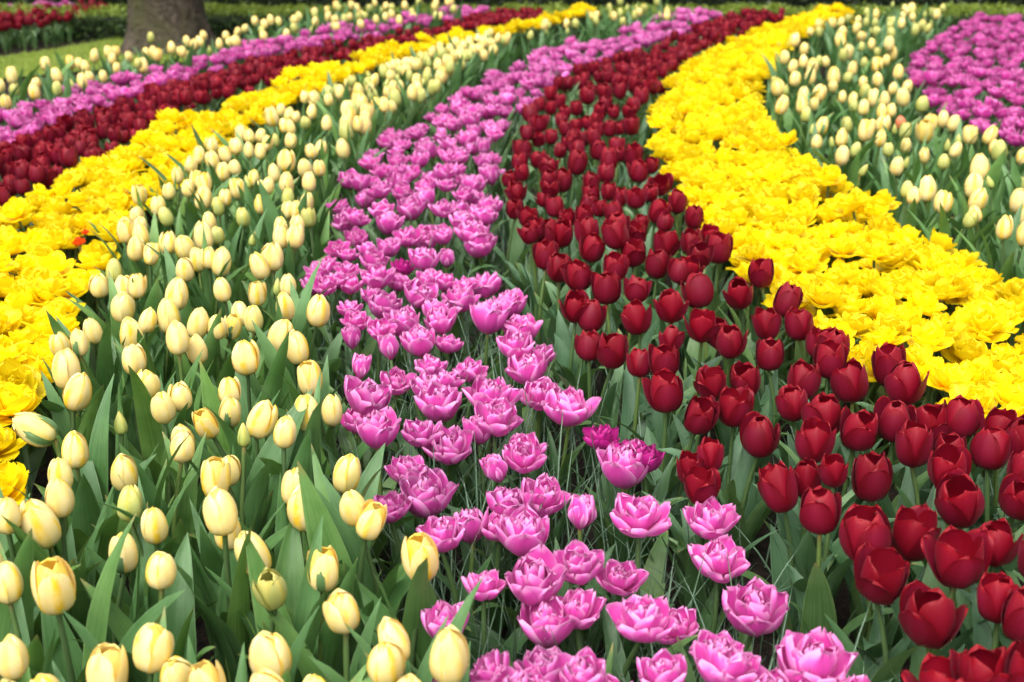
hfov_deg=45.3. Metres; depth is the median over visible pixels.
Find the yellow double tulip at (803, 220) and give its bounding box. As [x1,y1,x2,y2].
[783,214,809,227]
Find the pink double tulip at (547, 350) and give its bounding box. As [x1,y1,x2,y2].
[513,343,563,438]
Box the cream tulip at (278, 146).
[255,122,284,166]
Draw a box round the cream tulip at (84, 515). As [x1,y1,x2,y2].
[37,430,114,555]
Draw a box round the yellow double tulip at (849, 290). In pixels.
[830,282,861,337]
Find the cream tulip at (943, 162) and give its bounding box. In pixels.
[903,154,954,221]
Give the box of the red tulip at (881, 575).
[824,540,924,681]
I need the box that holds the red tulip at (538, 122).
[527,113,549,191]
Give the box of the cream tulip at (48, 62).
[34,56,75,98]
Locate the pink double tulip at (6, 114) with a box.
[2,109,20,129]
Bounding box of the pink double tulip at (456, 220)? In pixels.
[448,211,475,260]
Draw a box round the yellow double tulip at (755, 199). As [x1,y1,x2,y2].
[742,191,773,204]
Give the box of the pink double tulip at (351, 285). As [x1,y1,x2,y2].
[336,273,364,347]
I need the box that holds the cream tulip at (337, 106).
[335,99,339,114]
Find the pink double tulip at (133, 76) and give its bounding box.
[127,72,141,103]
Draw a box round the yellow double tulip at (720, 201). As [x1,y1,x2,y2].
[711,191,749,209]
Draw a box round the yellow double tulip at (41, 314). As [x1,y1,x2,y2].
[32,303,78,325]
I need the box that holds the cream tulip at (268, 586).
[238,515,324,681]
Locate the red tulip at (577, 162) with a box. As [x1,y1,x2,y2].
[557,149,600,211]
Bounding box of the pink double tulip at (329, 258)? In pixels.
[320,255,342,302]
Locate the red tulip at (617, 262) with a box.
[595,251,628,370]
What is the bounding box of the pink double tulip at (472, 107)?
[464,103,504,153]
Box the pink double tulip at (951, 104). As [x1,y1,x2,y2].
[940,101,957,134]
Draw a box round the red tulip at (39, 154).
[31,151,51,189]
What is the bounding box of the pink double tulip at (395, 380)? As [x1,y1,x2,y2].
[342,366,419,457]
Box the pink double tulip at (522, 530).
[472,503,585,651]
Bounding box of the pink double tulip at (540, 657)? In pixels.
[513,644,563,681]
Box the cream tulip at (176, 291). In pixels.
[133,277,202,378]
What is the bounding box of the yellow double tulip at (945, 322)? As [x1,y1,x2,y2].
[904,312,966,404]
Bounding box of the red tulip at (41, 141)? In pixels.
[37,139,50,144]
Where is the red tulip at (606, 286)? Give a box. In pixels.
[590,270,662,388]
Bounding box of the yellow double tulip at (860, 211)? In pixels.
[845,193,870,262]
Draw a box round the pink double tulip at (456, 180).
[452,173,504,196]
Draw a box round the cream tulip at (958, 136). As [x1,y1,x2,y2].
[920,118,971,222]
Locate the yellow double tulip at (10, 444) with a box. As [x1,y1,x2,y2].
[0,425,44,502]
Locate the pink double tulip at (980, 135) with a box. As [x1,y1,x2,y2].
[971,103,998,148]
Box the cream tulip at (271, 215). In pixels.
[258,179,307,271]
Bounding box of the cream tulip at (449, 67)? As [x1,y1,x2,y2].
[430,58,457,112]
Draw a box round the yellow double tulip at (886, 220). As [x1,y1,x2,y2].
[864,213,900,236]
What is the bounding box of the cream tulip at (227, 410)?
[159,359,279,467]
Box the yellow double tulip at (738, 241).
[731,228,757,316]
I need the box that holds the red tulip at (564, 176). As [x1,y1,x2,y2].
[538,167,572,216]
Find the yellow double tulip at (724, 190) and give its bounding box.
[715,187,741,273]
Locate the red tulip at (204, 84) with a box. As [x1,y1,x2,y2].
[196,78,214,112]
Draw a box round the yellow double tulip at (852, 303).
[827,291,878,408]
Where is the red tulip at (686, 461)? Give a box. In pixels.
[656,450,710,607]
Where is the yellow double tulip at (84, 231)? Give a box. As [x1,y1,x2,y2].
[65,229,93,305]
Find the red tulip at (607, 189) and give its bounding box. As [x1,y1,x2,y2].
[594,180,615,235]
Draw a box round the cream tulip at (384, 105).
[379,96,403,163]
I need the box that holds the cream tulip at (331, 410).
[321,394,368,485]
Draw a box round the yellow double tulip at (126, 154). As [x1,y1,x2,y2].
[114,149,146,165]
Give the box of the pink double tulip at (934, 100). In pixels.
[909,93,944,123]
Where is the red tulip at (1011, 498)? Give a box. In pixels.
[911,473,1023,626]
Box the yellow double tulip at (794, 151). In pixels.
[776,146,797,153]
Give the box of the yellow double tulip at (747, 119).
[734,116,755,150]
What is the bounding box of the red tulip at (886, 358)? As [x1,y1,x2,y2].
[856,341,933,489]
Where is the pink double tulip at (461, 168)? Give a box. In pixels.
[448,162,466,220]
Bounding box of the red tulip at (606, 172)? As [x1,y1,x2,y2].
[597,162,626,220]
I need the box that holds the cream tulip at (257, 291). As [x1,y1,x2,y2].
[231,281,269,347]
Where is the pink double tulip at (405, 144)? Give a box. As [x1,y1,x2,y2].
[383,138,413,186]
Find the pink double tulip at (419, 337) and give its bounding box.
[399,323,467,414]
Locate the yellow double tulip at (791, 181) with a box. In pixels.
[782,178,797,184]
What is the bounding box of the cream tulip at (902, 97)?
[895,87,917,121]
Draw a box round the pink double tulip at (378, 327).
[363,317,397,384]
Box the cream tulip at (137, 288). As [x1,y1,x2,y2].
[67,273,159,344]
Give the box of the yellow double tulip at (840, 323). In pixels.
[816,317,856,392]
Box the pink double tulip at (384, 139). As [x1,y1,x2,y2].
[371,130,398,163]
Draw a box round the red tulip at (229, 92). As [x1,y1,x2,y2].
[217,85,234,110]
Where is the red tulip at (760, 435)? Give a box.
[718,411,780,559]
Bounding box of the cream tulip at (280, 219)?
[244,216,303,285]
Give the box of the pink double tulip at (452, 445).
[422,424,502,513]
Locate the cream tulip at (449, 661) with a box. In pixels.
[365,624,470,681]
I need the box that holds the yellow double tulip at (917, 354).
[906,342,934,365]
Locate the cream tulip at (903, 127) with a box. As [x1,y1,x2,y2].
[879,122,946,168]
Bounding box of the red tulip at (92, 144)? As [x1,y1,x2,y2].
[83,140,96,147]
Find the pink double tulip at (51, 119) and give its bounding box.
[46,114,57,126]
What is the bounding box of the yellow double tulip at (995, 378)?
[972,367,1023,476]
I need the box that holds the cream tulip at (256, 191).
[237,175,298,217]
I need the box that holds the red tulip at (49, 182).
[36,168,56,188]
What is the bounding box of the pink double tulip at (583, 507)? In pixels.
[568,493,649,644]
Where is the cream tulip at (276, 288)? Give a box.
[254,278,280,330]
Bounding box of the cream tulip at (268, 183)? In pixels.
[237,176,281,233]
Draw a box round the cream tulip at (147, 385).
[81,349,202,466]
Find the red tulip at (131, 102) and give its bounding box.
[127,97,135,112]
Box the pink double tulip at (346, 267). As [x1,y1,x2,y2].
[326,260,364,314]
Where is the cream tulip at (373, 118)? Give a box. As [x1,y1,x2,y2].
[353,104,382,174]
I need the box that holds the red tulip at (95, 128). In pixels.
[94,125,120,147]
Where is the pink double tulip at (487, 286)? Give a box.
[471,271,501,365]
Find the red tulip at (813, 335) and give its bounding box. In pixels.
[746,325,831,439]
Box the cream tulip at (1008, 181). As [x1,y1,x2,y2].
[1002,164,1022,203]
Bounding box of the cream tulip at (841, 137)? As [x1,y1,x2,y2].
[827,128,878,175]
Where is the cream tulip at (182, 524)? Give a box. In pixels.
[118,430,206,611]
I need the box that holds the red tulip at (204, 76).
[197,72,223,109]
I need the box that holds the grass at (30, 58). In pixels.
[0,36,223,77]
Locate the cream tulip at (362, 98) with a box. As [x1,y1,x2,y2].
[355,93,378,132]
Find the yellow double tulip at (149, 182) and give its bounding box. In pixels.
[142,179,157,185]
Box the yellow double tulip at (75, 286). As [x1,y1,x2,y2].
[56,275,87,298]
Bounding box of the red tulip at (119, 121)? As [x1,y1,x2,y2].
[115,117,130,144]
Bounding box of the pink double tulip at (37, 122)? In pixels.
[26,117,44,131]
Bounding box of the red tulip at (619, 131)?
[584,120,628,147]
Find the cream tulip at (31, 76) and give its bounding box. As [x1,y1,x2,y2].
[5,63,41,100]
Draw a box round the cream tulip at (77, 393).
[52,372,97,471]
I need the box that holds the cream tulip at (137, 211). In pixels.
[106,206,144,223]
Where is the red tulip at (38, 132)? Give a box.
[34,130,42,139]
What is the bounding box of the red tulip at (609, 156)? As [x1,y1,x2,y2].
[599,146,626,203]
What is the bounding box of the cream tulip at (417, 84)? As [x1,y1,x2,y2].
[413,80,429,122]
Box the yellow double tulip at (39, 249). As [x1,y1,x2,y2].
[23,241,55,266]
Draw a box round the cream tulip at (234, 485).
[188,445,272,612]
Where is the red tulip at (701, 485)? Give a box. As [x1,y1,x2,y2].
[668,465,779,598]
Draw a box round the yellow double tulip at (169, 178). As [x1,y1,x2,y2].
[156,174,183,188]
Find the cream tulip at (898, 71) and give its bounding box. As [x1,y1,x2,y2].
[882,64,909,107]
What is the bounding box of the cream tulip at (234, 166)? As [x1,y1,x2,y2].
[228,159,252,200]
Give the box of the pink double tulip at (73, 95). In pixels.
[65,92,83,106]
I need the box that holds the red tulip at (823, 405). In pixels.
[754,391,845,499]
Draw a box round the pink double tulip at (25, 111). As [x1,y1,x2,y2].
[2,106,32,132]
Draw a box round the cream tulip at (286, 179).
[279,171,304,201]
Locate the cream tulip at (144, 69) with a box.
[120,57,147,81]
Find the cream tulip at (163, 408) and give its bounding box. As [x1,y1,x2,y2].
[133,377,190,505]
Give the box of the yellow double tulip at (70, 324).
[21,314,79,412]
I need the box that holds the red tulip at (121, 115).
[118,110,127,145]
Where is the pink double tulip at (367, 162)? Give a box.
[340,154,386,209]
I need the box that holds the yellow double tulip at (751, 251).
[732,242,771,307]
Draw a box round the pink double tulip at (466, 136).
[455,130,477,174]
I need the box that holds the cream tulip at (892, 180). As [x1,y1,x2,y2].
[867,156,934,216]
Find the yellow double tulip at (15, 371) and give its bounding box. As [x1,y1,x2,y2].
[0,357,46,484]
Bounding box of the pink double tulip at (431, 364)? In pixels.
[397,353,466,424]
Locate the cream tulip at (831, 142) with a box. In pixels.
[829,136,850,173]
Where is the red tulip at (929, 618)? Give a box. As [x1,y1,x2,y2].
[889,579,968,681]
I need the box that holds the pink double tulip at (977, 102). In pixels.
[962,95,981,124]
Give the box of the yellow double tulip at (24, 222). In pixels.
[10,211,35,231]
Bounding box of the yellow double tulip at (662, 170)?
[658,160,688,225]
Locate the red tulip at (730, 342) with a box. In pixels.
[683,324,764,457]
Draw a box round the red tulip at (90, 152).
[83,147,99,186]
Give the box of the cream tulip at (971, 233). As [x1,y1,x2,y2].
[963,195,994,267]
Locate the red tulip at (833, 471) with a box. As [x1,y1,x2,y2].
[752,453,894,600]
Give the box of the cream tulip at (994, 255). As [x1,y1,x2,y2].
[978,222,1021,272]
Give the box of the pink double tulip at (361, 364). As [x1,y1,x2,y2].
[330,353,371,441]
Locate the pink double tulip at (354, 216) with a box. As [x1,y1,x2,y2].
[330,206,383,278]
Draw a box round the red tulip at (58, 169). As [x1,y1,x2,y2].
[48,164,66,201]
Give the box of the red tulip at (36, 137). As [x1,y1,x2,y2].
[30,133,40,146]
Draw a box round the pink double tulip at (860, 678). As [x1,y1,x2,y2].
[826,674,869,681]
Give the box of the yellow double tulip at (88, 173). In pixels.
[80,166,103,241]
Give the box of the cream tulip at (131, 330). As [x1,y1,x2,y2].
[118,316,175,388]
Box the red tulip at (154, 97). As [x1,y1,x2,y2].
[148,93,158,129]
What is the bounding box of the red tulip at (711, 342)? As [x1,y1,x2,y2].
[689,317,794,400]
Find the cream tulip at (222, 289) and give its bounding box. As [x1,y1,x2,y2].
[193,275,267,358]
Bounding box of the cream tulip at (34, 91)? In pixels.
[13,83,70,127]
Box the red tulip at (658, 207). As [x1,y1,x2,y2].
[640,198,683,297]
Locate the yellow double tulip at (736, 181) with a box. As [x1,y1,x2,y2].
[728,174,750,196]
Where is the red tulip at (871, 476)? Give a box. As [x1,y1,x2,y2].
[798,450,892,642]
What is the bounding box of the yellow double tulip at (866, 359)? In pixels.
[855,342,883,444]
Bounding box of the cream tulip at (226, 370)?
[207,315,269,387]
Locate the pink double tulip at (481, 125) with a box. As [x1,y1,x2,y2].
[478,119,512,155]
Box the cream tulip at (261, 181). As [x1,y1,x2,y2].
[229,180,281,220]
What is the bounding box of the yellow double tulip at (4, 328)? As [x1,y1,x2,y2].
[0,318,10,334]
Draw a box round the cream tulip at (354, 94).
[351,90,362,100]
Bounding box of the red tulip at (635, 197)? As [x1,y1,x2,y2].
[623,186,657,237]
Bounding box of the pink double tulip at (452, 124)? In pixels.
[429,117,462,148]
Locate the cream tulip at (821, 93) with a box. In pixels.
[791,84,831,125]
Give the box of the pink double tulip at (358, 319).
[319,309,376,381]
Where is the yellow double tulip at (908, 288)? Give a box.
[896,277,936,356]
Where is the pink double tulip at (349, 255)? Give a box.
[331,248,360,302]
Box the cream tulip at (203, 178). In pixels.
[183,172,237,226]
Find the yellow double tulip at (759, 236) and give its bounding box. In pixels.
[739,228,779,326]
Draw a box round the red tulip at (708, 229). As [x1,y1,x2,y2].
[697,223,724,287]
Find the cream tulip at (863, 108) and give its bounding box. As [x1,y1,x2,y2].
[848,98,877,130]
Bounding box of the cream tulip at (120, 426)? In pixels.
[71,388,158,527]
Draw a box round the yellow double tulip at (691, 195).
[678,183,707,231]
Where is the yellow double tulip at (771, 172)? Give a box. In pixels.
[757,163,791,181]
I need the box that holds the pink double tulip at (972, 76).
[950,73,977,89]
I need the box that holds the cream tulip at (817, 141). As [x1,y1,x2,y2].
[778,121,836,162]
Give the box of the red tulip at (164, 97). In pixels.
[158,89,196,135]
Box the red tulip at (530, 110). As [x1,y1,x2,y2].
[518,102,538,159]
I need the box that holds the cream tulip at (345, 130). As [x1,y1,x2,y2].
[313,121,387,194]
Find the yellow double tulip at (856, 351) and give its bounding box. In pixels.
[847,342,923,449]
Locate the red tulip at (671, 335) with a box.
[623,325,695,426]
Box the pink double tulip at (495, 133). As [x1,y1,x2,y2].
[476,127,506,185]
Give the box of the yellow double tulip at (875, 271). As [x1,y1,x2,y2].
[853,268,879,314]
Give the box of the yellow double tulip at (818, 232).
[803,226,829,239]
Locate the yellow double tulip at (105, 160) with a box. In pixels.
[95,153,119,167]
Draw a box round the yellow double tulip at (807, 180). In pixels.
[799,177,818,227]
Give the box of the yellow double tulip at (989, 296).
[967,288,1017,345]
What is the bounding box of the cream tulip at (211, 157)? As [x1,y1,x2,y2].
[163,150,243,192]
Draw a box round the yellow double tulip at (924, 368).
[865,356,949,404]
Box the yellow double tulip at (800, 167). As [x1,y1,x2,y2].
[790,164,808,178]
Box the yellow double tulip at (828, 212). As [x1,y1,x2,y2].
[815,202,851,267]
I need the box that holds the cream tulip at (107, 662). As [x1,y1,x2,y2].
[52,643,128,681]
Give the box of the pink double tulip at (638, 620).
[601,594,697,681]
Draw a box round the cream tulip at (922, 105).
[915,95,951,141]
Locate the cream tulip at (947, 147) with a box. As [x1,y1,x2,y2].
[925,133,978,217]
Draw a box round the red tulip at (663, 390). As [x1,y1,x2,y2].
[628,367,697,496]
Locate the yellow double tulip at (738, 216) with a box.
[714,206,753,278]
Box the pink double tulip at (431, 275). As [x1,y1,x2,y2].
[403,267,442,353]
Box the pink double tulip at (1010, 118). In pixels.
[999,116,1016,126]
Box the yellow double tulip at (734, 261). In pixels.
[725,245,750,332]
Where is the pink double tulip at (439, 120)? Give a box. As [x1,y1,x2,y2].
[428,114,458,137]
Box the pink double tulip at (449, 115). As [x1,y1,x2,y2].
[425,112,464,138]
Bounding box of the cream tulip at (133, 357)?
[109,337,175,455]
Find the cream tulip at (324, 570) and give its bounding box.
[266,545,357,681]
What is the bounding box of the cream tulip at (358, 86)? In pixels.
[342,82,369,116]
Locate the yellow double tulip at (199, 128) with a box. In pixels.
[185,122,211,137]
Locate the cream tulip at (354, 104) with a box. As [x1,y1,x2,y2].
[331,99,378,135]
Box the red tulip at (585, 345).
[557,329,624,472]
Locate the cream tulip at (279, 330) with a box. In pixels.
[221,319,296,418]
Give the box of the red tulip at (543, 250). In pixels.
[491,238,568,345]
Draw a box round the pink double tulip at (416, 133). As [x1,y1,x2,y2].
[407,126,438,191]
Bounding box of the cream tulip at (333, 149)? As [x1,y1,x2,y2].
[327,129,378,167]
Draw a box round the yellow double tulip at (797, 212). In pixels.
[782,204,818,225]
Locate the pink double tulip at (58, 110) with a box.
[48,106,72,115]
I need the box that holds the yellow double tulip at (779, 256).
[757,248,797,294]
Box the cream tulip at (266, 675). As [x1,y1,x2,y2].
[250,668,355,681]
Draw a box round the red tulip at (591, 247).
[545,232,604,324]
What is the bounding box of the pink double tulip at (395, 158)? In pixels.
[371,151,408,211]
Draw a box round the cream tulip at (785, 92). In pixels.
[773,84,817,132]
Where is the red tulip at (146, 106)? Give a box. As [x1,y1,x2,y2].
[140,99,155,127]
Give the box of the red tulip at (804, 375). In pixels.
[772,358,839,469]
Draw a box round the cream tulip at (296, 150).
[265,118,325,189]
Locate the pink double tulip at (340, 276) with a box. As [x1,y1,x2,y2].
[327,271,363,334]
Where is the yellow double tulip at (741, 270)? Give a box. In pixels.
[727,261,750,336]
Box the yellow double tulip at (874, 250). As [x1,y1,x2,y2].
[854,240,904,339]
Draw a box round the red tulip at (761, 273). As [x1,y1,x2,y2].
[743,257,792,369]
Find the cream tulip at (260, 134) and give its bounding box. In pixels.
[250,128,265,149]
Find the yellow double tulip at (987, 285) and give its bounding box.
[974,279,1000,290]
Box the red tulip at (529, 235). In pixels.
[517,223,555,321]
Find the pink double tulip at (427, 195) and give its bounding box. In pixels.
[413,187,452,239]
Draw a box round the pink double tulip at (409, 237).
[386,225,421,301]
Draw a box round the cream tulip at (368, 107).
[359,103,378,148]
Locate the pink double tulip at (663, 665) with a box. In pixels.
[636,648,686,681]
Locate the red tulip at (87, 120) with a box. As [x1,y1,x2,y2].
[77,114,101,148]
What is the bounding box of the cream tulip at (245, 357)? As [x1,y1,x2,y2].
[196,332,293,441]
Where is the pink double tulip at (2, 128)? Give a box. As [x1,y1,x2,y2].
[0,125,12,132]
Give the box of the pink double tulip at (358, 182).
[331,173,377,228]
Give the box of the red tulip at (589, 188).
[582,184,599,232]
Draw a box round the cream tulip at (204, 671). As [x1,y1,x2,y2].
[187,642,246,681]
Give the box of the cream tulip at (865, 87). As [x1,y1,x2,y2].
[846,82,871,118]
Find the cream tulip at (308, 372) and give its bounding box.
[273,354,348,463]
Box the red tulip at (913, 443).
[847,419,996,596]
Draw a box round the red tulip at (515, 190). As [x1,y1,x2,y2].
[495,180,528,258]
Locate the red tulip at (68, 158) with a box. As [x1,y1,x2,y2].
[52,147,78,191]
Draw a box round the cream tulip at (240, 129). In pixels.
[235,123,245,141]
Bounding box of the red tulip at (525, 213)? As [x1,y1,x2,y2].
[504,206,543,305]
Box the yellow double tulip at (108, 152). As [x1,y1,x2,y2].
[105,145,125,154]
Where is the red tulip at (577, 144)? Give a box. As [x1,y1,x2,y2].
[562,139,584,207]
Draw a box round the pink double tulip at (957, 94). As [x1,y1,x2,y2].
[953,89,966,98]
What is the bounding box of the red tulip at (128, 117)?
[121,111,137,146]
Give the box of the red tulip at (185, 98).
[177,89,192,109]
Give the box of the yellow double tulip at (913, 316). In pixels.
[876,304,927,391]
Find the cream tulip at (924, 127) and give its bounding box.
[895,118,933,169]
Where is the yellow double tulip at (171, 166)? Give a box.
[169,162,187,178]
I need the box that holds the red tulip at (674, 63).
[667,57,679,91]
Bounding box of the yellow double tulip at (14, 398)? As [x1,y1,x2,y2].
[0,381,40,505]
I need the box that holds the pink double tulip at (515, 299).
[479,287,527,378]
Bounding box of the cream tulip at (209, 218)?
[195,211,232,277]
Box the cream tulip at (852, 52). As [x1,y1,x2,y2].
[845,40,861,71]
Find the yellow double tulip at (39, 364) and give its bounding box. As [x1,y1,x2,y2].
[28,354,56,458]
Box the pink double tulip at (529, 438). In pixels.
[503,432,565,487]
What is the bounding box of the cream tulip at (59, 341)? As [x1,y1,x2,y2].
[40,317,117,418]
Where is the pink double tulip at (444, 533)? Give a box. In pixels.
[408,515,492,639]
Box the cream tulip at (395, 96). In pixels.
[379,88,427,130]
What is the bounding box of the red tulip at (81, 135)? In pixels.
[78,132,90,163]
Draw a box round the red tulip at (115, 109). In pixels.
[108,103,122,117]
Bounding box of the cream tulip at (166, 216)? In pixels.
[158,207,211,272]
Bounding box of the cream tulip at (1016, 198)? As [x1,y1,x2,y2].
[1000,188,1023,258]
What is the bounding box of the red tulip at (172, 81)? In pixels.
[166,78,177,86]
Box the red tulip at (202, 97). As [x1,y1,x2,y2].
[195,89,209,110]
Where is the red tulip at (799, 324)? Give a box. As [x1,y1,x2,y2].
[766,306,860,400]
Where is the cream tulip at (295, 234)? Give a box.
[241,222,304,292]
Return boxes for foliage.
[4,13,1023,681]
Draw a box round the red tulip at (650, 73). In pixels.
[646,69,664,101]
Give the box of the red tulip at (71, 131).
[68,129,81,162]
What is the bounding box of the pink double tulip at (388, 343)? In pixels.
[377,333,413,418]
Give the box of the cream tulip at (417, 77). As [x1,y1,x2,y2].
[412,61,429,104]
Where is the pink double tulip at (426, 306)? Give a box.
[422,297,461,371]
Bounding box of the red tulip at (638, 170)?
[624,158,671,220]
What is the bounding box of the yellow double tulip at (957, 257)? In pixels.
[947,253,973,309]
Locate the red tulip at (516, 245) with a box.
[493,198,528,290]
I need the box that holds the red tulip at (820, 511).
[785,485,893,635]
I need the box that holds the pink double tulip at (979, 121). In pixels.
[969,117,989,152]
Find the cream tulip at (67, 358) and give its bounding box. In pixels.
[32,347,103,439]
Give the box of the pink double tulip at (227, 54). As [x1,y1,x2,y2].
[219,52,233,67]
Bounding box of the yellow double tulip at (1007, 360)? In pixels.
[987,351,1023,408]
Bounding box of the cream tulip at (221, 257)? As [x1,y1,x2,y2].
[190,246,265,333]
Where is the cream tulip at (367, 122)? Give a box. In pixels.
[353,114,396,174]
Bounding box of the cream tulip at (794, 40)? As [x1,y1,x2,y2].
[778,32,800,83]
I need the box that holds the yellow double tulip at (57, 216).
[35,211,73,250]
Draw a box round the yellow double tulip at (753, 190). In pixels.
[744,187,760,196]
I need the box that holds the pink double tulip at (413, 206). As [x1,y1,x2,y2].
[374,195,426,261]
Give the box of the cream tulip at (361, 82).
[343,68,365,94]
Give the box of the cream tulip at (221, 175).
[190,162,236,216]
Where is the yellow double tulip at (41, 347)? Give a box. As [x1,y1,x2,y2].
[14,337,53,465]
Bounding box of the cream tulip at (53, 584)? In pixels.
[29,512,185,681]
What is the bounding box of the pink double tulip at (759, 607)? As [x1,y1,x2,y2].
[653,575,789,666]
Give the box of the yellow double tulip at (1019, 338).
[1014,333,1023,342]
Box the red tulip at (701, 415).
[646,395,731,553]
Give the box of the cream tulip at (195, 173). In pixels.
[158,170,238,221]
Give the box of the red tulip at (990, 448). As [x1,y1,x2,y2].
[937,426,1014,538]
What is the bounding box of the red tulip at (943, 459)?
[903,443,1023,580]
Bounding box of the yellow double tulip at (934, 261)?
[913,251,961,356]
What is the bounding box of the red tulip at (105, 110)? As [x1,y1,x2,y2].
[100,108,111,112]
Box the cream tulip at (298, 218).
[247,214,324,279]
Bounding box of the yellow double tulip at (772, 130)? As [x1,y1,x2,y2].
[763,125,778,137]
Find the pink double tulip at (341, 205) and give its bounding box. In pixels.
[322,198,374,240]
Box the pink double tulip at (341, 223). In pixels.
[331,207,353,248]
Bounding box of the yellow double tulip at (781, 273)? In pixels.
[762,263,794,309]
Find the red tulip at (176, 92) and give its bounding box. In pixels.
[172,88,182,111]
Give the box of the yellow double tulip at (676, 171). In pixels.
[663,162,694,249]
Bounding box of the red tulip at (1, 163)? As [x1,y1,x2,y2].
[0,153,3,173]
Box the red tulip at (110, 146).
[104,141,118,151]
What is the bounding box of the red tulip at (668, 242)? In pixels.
[640,228,680,301]
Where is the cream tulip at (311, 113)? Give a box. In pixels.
[296,103,330,150]
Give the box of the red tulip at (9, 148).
[0,144,15,161]
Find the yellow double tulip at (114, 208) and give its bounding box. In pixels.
[78,205,124,252]
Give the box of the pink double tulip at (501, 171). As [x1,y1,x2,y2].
[478,163,505,196]
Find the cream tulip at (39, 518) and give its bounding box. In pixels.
[14,498,105,650]
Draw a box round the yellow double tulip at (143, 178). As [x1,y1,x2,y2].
[137,175,157,217]
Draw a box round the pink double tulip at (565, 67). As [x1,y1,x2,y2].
[558,63,575,94]
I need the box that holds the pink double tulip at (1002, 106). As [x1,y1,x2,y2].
[988,101,1003,123]
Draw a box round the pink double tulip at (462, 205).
[450,199,470,244]
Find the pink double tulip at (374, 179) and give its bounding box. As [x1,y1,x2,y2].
[360,173,392,228]
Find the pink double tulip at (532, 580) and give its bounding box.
[474,544,567,660]
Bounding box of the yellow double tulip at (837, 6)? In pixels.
[830,2,843,29]
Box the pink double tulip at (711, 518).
[660,495,740,622]
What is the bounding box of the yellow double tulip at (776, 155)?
[766,149,791,162]
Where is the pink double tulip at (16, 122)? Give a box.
[6,113,31,129]
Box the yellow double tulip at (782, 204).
[761,197,797,212]
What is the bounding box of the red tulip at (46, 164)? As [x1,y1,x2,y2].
[42,162,51,189]
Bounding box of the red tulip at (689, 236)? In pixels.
[649,228,712,298]
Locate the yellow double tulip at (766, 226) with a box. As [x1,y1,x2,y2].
[752,220,780,300]
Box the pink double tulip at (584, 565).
[553,537,635,662]
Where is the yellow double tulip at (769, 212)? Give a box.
[748,204,787,289]
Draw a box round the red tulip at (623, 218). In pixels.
[601,211,648,332]
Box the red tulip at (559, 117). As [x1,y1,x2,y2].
[553,112,568,164]
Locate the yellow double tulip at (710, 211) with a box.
[703,204,727,271]
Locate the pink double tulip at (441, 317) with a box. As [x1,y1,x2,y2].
[424,301,497,395]
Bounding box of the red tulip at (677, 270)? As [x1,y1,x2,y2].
[642,257,691,346]
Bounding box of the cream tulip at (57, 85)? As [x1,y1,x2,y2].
[42,75,73,113]
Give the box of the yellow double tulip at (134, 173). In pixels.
[119,170,138,178]
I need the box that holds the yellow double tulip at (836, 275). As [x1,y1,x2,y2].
[809,267,854,364]
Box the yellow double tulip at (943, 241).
[920,228,957,255]
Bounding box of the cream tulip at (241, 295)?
[226,209,266,306]
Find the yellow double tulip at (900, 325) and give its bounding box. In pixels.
[868,313,911,412]
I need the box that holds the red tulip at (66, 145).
[56,142,69,168]
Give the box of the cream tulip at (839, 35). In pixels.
[823,32,847,66]
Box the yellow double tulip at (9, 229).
[0,225,17,276]
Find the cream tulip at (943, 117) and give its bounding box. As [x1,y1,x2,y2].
[920,110,954,145]
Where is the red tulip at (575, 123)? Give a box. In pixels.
[551,117,601,175]
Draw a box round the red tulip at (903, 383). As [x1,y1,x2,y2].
[860,360,929,507]
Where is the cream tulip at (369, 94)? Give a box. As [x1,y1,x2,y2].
[366,88,400,111]
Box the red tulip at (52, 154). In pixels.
[45,143,62,164]
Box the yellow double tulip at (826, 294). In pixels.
[782,280,847,378]
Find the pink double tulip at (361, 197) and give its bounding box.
[355,188,375,241]
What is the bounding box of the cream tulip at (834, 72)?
[811,66,865,146]
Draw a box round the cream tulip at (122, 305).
[98,270,178,394]
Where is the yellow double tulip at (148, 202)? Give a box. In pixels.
[127,198,151,209]
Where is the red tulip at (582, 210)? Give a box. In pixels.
[565,203,600,271]
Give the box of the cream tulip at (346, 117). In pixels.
[334,103,360,148]
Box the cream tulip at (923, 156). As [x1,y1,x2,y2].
[893,136,938,226]
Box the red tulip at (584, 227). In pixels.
[568,216,598,298]
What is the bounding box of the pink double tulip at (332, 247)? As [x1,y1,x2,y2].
[311,239,364,303]
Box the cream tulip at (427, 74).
[422,69,431,103]
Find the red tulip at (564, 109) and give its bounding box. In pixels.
[557,104,585,155]
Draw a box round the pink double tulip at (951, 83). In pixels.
[944,77,957,94]
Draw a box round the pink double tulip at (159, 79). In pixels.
[150,72,166,86]
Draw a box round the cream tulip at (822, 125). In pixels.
[790,110,828,161]
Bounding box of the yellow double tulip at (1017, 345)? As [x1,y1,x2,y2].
[1010,342,1023,354]
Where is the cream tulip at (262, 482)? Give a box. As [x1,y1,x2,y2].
[189,389,312,611]
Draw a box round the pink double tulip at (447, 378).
[415,368,467,468]
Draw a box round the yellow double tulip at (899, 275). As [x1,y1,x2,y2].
[880,269,910,345]
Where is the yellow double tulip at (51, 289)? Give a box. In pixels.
[24,277,97,353]
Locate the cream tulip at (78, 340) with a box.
[46,310,144,484]
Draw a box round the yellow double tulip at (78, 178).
[50,171,83,258]
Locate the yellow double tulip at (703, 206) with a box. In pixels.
[680,201,706,247]
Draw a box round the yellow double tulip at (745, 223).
[728,215,756,274]
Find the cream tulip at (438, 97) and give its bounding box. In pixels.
[422,79,445,136]
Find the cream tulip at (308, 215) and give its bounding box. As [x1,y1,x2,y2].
[299,207,336,266]
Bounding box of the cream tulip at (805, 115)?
[796,107,834,154]
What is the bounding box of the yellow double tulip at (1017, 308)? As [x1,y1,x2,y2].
[995,297,1023,406]

